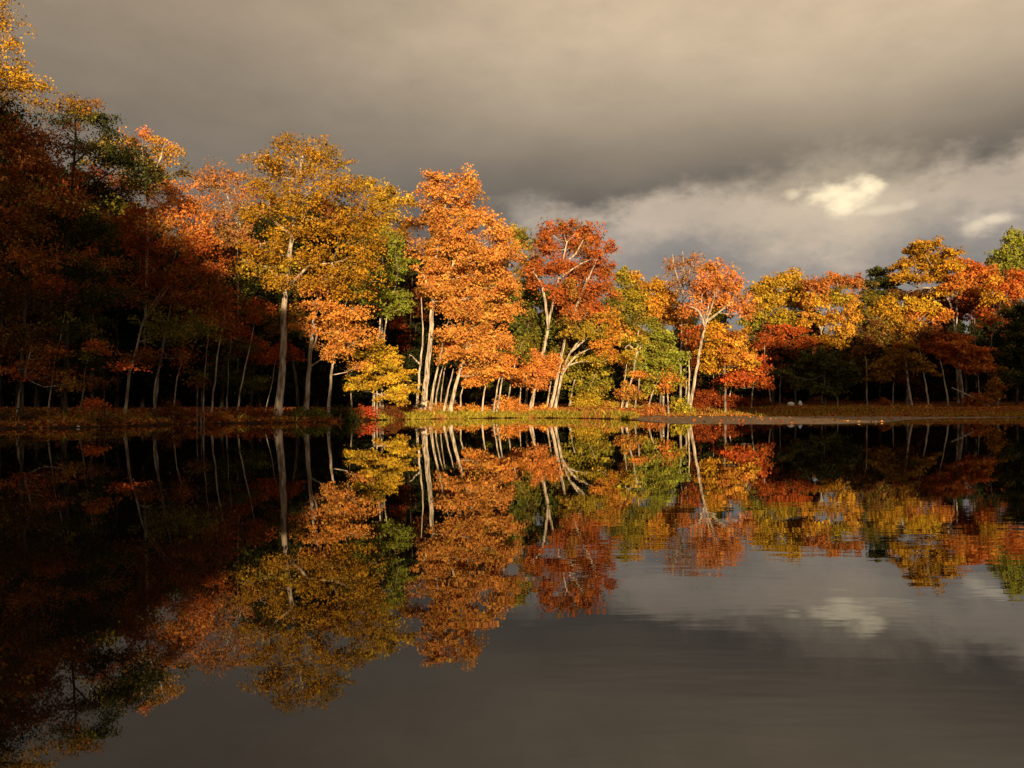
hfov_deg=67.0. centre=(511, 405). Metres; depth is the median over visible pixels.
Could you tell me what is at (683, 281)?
ash tree
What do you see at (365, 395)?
hemlock tree
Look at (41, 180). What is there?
oak tree
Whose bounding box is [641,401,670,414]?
shrub
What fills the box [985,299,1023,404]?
hemlock tree
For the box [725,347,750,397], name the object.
sapling
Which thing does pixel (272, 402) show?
hemlock tree
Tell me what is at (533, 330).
oak tree
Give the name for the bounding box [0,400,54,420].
shrub
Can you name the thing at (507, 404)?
shrub
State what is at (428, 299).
hemlock tree
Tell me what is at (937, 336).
sapling
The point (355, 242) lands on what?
hemlock tree
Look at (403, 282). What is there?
hemlock tree
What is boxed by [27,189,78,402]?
hemlock tree
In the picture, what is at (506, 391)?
hemlock tree
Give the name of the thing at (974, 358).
maple tree
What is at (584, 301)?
hemlock tree
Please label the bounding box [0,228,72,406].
hemlock tree
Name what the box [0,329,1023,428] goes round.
ground
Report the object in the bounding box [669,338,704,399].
maple tree
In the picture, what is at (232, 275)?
hemlock tree
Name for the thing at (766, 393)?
oak tree
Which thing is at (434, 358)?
hemlock tree
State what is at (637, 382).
hemlock tree
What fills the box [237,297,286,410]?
sapling
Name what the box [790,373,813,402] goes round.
hemlock tree
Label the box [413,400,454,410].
shrub
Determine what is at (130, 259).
hemlock tree
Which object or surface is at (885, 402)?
shrub
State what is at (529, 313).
maple tree
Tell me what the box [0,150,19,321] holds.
oak tree
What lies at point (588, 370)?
sapling
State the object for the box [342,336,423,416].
maple tree
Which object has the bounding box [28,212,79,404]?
hemlock tree
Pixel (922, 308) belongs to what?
maple tree
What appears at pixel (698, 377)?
hemlock tree
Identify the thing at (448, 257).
hemlock tree
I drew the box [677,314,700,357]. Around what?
hemlock tree
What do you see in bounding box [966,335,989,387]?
hemlock tree
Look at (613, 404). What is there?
shrub
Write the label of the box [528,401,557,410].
shrub
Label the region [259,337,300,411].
sapling
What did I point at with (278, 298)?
hemlock tree
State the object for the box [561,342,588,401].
hemlock tree
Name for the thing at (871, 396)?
hemlock tree
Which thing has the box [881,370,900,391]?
hemlock tree
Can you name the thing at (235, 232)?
beech tree
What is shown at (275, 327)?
oak tree
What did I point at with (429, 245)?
hemlock tree
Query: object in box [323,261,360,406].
hemlock tree
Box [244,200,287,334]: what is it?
hemlock tree
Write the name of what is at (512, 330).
hemlock tree
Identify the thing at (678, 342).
hemlock tree
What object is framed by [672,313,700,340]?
hemlock tree
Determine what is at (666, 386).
sapling
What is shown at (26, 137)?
maple tree
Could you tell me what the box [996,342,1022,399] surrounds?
hemlock tree
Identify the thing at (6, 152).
hemlock tree
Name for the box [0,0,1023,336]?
sky
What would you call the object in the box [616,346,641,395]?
oak tree
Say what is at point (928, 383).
hemlock tree
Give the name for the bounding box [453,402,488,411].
shrub
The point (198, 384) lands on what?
sapling
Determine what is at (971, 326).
hemlock tree
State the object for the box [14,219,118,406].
hemlock tree
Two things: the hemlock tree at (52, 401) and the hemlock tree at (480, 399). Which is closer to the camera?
the hemlock tree at (52, 401)
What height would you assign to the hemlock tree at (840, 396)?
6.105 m
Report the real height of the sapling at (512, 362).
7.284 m
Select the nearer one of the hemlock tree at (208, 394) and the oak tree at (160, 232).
the hemlock tree at (208, 394)
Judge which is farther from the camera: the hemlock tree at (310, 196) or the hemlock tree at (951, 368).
the hemlock tree at (951, 368)
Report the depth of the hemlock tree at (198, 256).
85.01 m
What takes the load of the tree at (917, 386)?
on the ground at (747, 420)
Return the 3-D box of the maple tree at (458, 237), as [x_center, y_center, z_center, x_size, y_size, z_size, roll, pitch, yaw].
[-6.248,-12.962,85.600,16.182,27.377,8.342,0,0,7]
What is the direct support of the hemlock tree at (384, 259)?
on the ground at (747, 420)
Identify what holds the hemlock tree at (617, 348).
on the ground at (747, 420)
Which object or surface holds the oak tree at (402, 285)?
on the ground at (747, 420)
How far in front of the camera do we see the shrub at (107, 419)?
50.12 m
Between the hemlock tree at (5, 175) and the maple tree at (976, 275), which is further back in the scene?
the maple tree at (976, 275)
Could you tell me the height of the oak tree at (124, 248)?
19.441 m
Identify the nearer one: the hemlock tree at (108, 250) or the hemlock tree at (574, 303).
the hemlock tree at (108, 250)
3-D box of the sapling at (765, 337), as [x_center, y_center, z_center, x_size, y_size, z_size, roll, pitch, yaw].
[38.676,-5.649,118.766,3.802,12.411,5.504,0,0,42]
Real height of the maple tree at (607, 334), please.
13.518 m
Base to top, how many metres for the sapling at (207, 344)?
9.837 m
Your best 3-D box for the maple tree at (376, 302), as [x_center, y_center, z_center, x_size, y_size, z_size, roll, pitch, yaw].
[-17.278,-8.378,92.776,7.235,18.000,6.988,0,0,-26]
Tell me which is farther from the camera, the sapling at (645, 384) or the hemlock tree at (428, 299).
the hemlock tree at (428, 299)
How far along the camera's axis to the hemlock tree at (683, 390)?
118.74 m
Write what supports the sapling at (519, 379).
on the ground at (747, 420)
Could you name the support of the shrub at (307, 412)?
on the ground at (747, 420)
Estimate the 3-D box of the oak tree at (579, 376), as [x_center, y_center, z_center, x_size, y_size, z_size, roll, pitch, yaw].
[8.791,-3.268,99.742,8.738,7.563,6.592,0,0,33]
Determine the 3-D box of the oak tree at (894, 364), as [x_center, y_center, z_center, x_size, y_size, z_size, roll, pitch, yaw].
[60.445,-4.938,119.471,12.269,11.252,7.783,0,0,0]
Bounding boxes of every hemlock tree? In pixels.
[0,111,40,167]
[0,150,40,392]
[0,159,16,197]
[0,186,31,404]
[0,189,59,406]
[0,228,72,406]
[4,173,44,400]
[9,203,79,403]
[13,172,62,399]
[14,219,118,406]
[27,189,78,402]
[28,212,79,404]
[47,226,141,406]
[59,239,138,404]
[61,163,106,397]
[62,160,92,190]
[69,259,164,407]
[82,196,111,398]
[96,277,167,407]
[117,244,138,401]
[122,238,160,403]
[126,200,164,293]
[126,288,198,406]
[132,273,212,405]
[146,239,193,403]
[159,217,175,243]
[161,247,186,402]
[163,283,217,406]
[171,276,277,408]
[185,222,217,402]
[187,302,248,406]
[199,262,249,406]
[220,273,294,407]
[232,201,271,240]
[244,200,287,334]
[248,257,278,404]
[249,275,302,402]
[255,202,291,248]
[276,268,340,404]
[285,195,311,404]
[286,236,360,406]
[292,185,324,205]
[313,208,342,404]
[318,244,347,406]
[322,228,359,406]
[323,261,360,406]
[323,268,376,407]
[334,237,376,323]
[335,284,390,407]
[337,200,355,399]
[343,253,373,405]
[355,230,410,404]
[355,255,395,404]
[374,301,414,406]
[395,319,443,406]
[398,275,427,402]
[404,274,445,396]
[418,306,451,397]
[422,227,448,318]
[425,297,439,346]
[434,261,471,401]
[435,239,492,399]
[436,303,473,403]
[450,276,495,402]
[479,282,498,400]
[485,299,513,401]
[497,357,528,399]
[502,322,537,389]
[503,331,542,401]
[512,364,538,401]
[529,331,574,401]
[555,280,601,326]
[559,284,585,350]
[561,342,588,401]
[567,307,594,380]
[572,338,617,400]
[586,325,624,381]
[601,360,625,400]
[630,353,651,399]
[643,382,669,400]
[651,369,678,403]
[657,330,677,397]
[669,359,700,402]
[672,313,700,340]
[675,329,700,362]
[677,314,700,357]
[691,337,714,385]
[696,342,729,394]
[709,365,735,403]
[723,365,761,400]
[733,369,752,399]
[754,329,779,400]
[768,345,862,404]
[768,353,784,397]
[768,379,788,402]
[784,366,812,401]
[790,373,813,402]
[796,325,817,396]
[826,373,845,400]
[852,370,881,400]
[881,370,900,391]
[888,370,918,401]
[914,346,947,397]
[921,353,951,400]
[924,364,957,402]
[936,306,967,399]
[944,336,969,399]
[945,332,979,400]
[963,319,987,389]
[964,319,995,363]
[964,374,984,395]
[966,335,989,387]
[970,371,990,393]
[974,342,1013,400]
[983,315,1010,365]
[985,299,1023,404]
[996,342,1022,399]
[1001,382,1023,401]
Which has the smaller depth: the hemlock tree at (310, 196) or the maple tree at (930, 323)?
the hemlock tree at (310, 196)
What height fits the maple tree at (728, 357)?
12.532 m
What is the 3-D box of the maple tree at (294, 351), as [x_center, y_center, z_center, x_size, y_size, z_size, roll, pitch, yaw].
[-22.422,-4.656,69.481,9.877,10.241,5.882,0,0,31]
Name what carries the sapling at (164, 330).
on the ground at (747, 420)
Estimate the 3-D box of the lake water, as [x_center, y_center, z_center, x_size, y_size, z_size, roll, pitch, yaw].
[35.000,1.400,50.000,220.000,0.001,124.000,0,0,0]
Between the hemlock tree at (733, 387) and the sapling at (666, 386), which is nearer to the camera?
the sapling at (666, 386)
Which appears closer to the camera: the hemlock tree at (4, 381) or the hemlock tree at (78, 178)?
the hemlock tree at (4, 381)
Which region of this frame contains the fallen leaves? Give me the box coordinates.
[0,399,1023,427]
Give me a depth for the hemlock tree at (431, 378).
101.52 m
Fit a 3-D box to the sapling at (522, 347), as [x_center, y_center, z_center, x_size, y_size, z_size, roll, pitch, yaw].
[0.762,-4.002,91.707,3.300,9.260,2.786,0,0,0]
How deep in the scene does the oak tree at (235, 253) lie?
82.02 m
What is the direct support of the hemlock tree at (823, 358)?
on the ground at (747, 420)
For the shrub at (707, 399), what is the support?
on the ground at (747, 420)
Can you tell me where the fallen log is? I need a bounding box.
[951,387,988,406]
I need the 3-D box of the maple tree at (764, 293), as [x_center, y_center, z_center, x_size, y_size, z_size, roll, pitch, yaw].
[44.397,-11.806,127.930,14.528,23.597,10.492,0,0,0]
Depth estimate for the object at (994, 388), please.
118.26 m
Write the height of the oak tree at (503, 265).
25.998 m
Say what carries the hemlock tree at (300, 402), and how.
on the ground at (747, 420)
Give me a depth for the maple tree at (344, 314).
65.16 m
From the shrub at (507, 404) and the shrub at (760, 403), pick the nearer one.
the shrub at (507, 404)
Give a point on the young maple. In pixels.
(93, 402)
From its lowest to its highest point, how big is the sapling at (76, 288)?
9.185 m
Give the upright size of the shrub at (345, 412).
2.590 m
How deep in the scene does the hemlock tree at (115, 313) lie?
67.64 m
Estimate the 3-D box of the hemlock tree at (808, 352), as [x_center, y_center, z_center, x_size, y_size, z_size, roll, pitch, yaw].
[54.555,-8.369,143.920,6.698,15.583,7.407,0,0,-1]
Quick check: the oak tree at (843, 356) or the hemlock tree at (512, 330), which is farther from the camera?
the oak tree at (843, 356)
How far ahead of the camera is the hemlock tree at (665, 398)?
126.34 m
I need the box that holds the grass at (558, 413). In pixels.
[0,400,1023,426]
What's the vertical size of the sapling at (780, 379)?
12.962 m
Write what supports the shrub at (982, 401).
on the ground at (747, 420)
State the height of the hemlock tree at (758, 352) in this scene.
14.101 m
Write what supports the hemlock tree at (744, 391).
on the ground at (747, 420)
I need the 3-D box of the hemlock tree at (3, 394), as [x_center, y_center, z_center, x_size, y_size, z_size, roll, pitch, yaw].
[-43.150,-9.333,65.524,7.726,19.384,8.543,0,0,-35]
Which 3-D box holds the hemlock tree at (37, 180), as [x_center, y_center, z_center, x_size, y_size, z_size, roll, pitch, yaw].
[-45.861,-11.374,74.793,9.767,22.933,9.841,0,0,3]
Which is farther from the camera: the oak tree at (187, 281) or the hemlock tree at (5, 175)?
the oak tree at (187, 281)
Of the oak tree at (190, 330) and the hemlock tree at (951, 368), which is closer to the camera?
the oak tree at (190, 330)
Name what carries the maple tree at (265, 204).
on the ground at (747, 420)
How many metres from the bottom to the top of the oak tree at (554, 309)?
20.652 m
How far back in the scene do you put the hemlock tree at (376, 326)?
96.69 m
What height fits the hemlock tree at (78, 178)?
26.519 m
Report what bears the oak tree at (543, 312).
on the ground at (747, 420)
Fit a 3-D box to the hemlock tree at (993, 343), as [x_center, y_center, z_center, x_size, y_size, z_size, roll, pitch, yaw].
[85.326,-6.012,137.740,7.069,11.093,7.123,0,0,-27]
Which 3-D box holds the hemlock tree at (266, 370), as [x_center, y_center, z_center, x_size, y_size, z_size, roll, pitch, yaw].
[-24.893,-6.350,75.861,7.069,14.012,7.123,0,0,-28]
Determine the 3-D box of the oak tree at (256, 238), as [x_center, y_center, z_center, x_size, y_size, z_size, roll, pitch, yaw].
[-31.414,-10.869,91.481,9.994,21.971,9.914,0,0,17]
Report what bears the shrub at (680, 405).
on the ground at (747, 420)
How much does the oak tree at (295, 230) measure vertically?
24.110 m
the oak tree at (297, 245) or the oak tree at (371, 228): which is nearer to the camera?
the oak tree at (297, 245)
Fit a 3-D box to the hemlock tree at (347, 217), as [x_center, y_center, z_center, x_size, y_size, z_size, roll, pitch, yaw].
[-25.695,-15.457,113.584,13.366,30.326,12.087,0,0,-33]
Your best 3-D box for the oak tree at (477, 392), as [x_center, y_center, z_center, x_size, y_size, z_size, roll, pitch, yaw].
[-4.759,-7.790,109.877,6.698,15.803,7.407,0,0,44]
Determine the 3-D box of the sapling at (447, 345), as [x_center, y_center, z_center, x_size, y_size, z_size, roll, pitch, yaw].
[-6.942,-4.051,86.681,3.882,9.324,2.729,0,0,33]
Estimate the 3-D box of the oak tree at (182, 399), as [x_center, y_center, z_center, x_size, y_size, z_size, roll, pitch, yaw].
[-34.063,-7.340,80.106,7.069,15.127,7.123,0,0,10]
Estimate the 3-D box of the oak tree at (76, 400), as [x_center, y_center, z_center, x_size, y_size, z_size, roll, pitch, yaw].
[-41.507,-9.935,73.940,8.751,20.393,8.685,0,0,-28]
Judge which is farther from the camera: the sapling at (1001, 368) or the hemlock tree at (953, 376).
the hemlock tree at (953, 376)
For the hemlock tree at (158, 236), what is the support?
on the ground at (747, 420)
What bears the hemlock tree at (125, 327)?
on the ground at (747, 420)
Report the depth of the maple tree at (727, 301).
98.86 m
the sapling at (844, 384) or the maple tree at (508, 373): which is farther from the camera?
the sapling at (844, 384)
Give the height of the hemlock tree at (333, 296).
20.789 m
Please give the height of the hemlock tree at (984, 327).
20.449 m
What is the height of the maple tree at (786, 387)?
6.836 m
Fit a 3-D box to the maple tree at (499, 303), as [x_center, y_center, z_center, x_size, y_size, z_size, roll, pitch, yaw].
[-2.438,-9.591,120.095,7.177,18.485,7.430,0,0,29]
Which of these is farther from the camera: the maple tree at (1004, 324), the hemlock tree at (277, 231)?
the maple tree at (1004, 324)
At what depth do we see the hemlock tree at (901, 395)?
134.98 m
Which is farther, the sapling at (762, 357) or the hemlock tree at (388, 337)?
the sapling at (762, 357)
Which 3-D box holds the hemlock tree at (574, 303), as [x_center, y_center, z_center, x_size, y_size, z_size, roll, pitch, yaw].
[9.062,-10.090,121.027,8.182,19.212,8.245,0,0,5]
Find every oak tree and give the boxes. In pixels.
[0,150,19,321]
[0,169,32,400]
[0,268,119,400]
[5,142,70,400]
[47,199,102,403]
[98,193,153,397]
[98,217,144,271]
[102,252,256,416]
[138,219,167,241]
[163,240,210,401]
[163,266,207,403]
[184,252,215,404]
[201,229,243,403]
[205,247,268,405]
[225,129,398,415]
[232,239,276,404]
[234,220,266,402]
[237,300,310,410]
[257,226,305,405]
[277,207,343,405]
[325,195,351,402]
[345,214,392,252]
[346,223,425,411]
[387,250,435,406]
[387,268,423,405]
[391,247,431,402]
[425,318,455,400]
[459,300,498,403]
[475,246,513,398]
[494,222,569,405]
[515,334,544,383]
[537,294,557,353]
[540,283,559,320]
[548,351,614,406]
[598,266,656,401]
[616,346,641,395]
[707,308,734,355]
[752,367,774,401]
[771,349,795,399]
[798,307,825,398]
[819,337,850,399]
[837,288,923,403]
[840,329,853,399]
[842,357,873,400]
[862,338,941,404]
[880,235,977,402]
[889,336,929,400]
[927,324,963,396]
[983,226,1023,400]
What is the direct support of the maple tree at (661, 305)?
on the ground at (747, 420)
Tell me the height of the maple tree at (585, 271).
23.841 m
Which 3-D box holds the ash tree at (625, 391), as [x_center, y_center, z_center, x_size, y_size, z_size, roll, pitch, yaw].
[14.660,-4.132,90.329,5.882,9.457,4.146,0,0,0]
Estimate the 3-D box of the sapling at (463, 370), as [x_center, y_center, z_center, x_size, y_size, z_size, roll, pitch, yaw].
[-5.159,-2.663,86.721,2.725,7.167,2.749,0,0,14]
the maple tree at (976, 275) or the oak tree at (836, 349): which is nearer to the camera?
the maple tree at (976, 275)
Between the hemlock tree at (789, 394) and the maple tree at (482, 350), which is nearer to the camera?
the maple tree at (482, 350)
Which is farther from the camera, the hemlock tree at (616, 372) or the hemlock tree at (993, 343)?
the hemlock tree at (993, 343)
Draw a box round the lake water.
[0,418,1023,767]
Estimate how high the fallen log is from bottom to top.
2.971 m
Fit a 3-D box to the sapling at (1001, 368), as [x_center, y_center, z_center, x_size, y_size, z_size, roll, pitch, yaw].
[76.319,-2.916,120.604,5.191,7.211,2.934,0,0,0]
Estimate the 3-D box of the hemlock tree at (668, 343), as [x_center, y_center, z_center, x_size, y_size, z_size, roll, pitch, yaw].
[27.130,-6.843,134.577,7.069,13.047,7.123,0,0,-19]
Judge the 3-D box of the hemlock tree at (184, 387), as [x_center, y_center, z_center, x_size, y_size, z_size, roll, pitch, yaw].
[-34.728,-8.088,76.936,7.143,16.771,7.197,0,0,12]
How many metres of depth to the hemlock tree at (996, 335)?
147.40 m
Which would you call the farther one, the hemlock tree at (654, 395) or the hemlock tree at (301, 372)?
the hemlock tree at (654, 395)
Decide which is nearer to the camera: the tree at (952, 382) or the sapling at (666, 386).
the sapling at (666, 386)
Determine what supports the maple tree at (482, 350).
on the ground at (747, 420)
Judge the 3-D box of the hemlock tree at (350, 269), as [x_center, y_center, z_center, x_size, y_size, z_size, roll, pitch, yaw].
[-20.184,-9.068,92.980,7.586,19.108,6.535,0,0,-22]
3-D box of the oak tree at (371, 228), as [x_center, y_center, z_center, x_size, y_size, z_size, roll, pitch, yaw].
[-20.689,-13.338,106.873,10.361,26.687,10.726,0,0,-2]
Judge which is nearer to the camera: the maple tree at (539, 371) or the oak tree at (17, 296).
the oak tree at (17, 296)
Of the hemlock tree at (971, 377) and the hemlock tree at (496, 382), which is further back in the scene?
the hemlock tree at (971, 377)
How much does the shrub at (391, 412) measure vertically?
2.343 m
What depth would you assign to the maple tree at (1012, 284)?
120.72 m
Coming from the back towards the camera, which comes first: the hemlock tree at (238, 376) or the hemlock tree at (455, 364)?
the hemlock tree at (455, 364)
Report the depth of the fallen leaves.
76.69 m
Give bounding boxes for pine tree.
[5,91,175,413]
[619,316,691,405]
[859,265,909,399]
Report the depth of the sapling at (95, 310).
54.86 m
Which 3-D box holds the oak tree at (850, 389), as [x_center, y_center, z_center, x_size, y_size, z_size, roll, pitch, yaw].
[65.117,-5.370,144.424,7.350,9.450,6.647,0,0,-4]
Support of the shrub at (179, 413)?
on the ground at (747, 420)
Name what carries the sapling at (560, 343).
on the ground at (747, 420)
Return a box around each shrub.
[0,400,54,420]
[80,407,131,426]
[146,397,193,421]
[183,406,232,422]
[228,404,282,417]
[283,406,296,415]
[284,405,333,418]
[320,403,363,421]
[352,404,379,418]
[375,404,407,419]
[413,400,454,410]
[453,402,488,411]
[488,395,532,412]
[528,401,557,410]
[568,391,612,407]
[600,396,637,407]
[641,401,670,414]
[669,396,695,412]
[692,387,751,409]
[738,395,778,406]
[878,395,893,405]
[961,390,995,406]
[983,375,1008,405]
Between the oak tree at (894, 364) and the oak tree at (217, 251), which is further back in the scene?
the oak tree at (894, 364)
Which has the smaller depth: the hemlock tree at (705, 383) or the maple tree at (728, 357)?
the maple tree at (728, 357)
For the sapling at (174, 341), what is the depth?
59.73 m
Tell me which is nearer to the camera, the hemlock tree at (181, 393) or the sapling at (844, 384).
the hemlock tree at (181, 393)
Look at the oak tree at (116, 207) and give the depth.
87.35 m
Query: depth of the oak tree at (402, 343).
91.61 m
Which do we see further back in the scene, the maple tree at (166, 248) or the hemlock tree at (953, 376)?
the hemlock tree at (953, 376)
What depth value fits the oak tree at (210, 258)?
81.02 m
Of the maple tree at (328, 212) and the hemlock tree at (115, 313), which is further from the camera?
the maple tree at (328, 212)
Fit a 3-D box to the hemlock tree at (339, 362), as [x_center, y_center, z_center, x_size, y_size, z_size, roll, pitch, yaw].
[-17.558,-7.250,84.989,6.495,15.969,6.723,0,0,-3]
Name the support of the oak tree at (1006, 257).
on the ground at (747, 420)
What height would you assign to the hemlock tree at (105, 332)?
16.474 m
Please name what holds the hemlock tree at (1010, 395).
on the ground at (747, 420)
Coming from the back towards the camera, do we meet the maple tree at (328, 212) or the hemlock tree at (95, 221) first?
the maple tree at (328, 212)
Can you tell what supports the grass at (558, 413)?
on the ground at (747, 420)
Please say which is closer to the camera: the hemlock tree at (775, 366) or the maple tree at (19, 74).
the maple tree at (19, 74)
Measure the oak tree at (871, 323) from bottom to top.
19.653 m
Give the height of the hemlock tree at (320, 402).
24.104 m
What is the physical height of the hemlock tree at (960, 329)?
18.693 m
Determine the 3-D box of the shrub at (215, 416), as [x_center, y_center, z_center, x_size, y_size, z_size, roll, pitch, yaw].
[-23.619,0.906,59.655,4.605,1.878,2.527,0,0,0]
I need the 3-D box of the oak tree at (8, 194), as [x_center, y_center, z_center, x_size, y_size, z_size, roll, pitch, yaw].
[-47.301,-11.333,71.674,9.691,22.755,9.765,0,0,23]
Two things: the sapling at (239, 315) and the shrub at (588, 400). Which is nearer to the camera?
the sapling at (239, 315)
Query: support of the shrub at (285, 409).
on the ground at (747, 420)
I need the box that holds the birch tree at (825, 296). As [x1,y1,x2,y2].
[787,270,869,403]
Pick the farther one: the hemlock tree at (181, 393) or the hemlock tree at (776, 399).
the hemlock tree at (776, 399)
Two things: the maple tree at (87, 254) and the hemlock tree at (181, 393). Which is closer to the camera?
the maple tree at (87, 254)
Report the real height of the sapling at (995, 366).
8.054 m
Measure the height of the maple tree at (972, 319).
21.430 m
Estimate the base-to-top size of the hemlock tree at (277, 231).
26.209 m
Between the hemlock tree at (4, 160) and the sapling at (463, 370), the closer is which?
the hemlock tree at (4, 160)
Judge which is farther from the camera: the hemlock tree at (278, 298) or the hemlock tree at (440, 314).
the hemlock tree at (440, 314)
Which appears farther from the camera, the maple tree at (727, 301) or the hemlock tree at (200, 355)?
the maple tree at (727, 301)
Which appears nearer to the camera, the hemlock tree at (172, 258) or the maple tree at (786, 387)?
the hemlock tree at (172, 258)
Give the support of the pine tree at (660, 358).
on the ground at (747, 420)
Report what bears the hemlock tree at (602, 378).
on the ground at (747, 420)
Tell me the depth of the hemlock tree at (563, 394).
106.21 m
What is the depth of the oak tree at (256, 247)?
84.99 m
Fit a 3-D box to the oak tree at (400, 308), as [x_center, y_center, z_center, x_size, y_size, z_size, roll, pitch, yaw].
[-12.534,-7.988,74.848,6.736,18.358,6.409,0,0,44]
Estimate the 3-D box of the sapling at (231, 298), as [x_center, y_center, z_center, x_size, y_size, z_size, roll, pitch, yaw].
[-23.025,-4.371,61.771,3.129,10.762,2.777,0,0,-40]
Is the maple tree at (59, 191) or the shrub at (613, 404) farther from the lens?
the shrub at (613, 404)
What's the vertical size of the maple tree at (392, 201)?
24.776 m
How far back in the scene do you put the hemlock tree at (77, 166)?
99.98 m
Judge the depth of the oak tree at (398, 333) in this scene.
98.42 m
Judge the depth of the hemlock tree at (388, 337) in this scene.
93.10 m
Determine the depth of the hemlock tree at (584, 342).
114.93 m
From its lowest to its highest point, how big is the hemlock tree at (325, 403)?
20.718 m
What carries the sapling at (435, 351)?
on the ground at (747, 420)
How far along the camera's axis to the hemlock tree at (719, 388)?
121.34 m
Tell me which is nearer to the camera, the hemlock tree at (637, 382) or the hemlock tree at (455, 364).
the hemlock tree at (455, 364)
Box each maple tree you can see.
[0,0,63,158]
[0,112,102,414]
[0,321,90,411]
[22,164,151,409]
[52,176,90,400]
[78,125,186,407]
[110,172,235,413]
[148,235,188,266]
[218,297,307,407]
[241,194,291,234]
[284,271,385,416]
[308,201,347,243]
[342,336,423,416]
[347,176,420,411]
[365,260,393,404]
[394,163,527,410]
[430,297,529,411]
[461,352,526,411]
[493,290,511,397]
[506,346,568,409]
[509,286,540,335]
[513,217,623,407]
[547,304,574,401]
[548,301,639,407]
[633,274,698,404]
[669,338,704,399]
[671,257,766,409]
[677,319,776,410]
[735,267,822,402]
[761,323,821,404]
[770,365,791,393]
[861,294,957,403]
[925,320,938,397]
[928,331,999,405]
[949,256,1003,393]
[963,267,1023,403]
[965,309,998,333]
[985,314,1011,399]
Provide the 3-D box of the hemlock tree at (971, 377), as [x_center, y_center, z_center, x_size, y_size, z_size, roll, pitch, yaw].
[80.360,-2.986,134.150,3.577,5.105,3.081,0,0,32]
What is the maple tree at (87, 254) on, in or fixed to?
on the ground at (747, 420)
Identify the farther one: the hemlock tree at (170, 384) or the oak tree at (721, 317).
the oak tree at (721, 317)
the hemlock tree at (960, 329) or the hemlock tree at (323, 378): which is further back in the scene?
the hemlock tree at (960, 329)
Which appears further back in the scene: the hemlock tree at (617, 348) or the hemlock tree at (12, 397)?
the hemlock tree at (617, 348)
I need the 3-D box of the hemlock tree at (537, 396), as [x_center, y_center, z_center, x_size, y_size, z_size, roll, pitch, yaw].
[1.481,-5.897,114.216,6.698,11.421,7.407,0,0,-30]
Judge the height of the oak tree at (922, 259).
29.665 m
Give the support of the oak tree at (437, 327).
on the ground at (747, 420)
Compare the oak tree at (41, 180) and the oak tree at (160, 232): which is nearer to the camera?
the oak tree at (41, 180)
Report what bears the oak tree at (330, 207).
on the ground at (747, 420)
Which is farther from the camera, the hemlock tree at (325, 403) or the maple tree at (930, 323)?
the maple tree at (930, 323)
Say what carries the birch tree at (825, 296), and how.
on the ground at (747, 420)
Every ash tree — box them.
[612,331,654,407]
[660,247,709,402]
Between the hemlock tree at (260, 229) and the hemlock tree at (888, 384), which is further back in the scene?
the hemlock tree at (888, 384)
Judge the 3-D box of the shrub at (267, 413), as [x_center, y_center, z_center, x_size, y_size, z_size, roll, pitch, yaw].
[-20.932,0.607,63.190,4.279,1.677,2.556,0,0,0]
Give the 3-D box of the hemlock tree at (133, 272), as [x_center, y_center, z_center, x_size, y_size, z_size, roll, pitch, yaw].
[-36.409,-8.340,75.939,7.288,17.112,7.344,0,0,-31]
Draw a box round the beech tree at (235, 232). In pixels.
[171,155,264,406]
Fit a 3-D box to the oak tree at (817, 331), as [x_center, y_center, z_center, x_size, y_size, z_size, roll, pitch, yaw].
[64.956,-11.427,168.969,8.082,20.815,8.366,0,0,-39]
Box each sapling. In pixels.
[45,278,90,410]
[77,297,117,411]
[148,314,181,405]
[155,329,194,416]
[182,372,211,423]
[186,293,229,412]
[201,284,242,413]
[220,304,252,410]
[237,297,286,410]
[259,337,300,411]
[333,325,366,411]
[432,332,457,405]
[432,342,462,403]
[454,356,475,409]
[490,351,515,412]
[508,333,531,398]
[510,361,531,398]
[546,331,570,405]
[581,349,608,385]
[635,368,670,404]
[652,365,681,412]
[702,344,732,404]
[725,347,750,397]
[741,354,771,407]
[748,329,775,401]
[775,335,789,403]
[827,370,852,405]
[849,332,879,403]
[889,335,918,404]
[898,325,933,404]
[917,327,954,405]
[966,359,997,394]
[981,364,1011,405]
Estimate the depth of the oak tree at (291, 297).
85.02 m
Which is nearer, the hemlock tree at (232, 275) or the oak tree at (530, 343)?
the hemlock tree at (232, 275)
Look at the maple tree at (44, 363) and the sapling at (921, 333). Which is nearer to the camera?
the maple tree at (44, 363)
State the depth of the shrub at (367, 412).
71.99 m
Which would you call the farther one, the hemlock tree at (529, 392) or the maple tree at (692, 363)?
the maple tree at (692, 363)
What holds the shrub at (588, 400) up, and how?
on the ground at (747, 420)
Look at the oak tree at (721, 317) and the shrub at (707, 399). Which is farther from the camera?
the oak tree at (721, 317)
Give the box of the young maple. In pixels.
[72,338,151,419]
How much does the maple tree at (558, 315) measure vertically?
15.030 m
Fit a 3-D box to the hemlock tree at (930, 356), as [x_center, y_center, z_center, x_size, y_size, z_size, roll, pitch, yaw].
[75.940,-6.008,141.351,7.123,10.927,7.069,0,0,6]
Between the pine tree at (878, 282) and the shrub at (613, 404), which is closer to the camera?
the shrub at (613, 404)
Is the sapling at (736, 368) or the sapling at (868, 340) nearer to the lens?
the sapling at (736, 368)
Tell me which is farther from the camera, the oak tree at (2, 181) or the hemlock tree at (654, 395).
the hemlock tree at (654, 395)
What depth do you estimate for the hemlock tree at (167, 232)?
113.28 m
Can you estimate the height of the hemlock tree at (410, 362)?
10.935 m
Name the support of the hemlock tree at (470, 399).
on the ground at (747, 420)
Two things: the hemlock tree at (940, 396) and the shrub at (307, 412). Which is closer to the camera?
the shrub at (307, 412)
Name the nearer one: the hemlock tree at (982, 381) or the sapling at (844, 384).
the sapling at (844, 384)
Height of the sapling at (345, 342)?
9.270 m
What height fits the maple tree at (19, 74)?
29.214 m

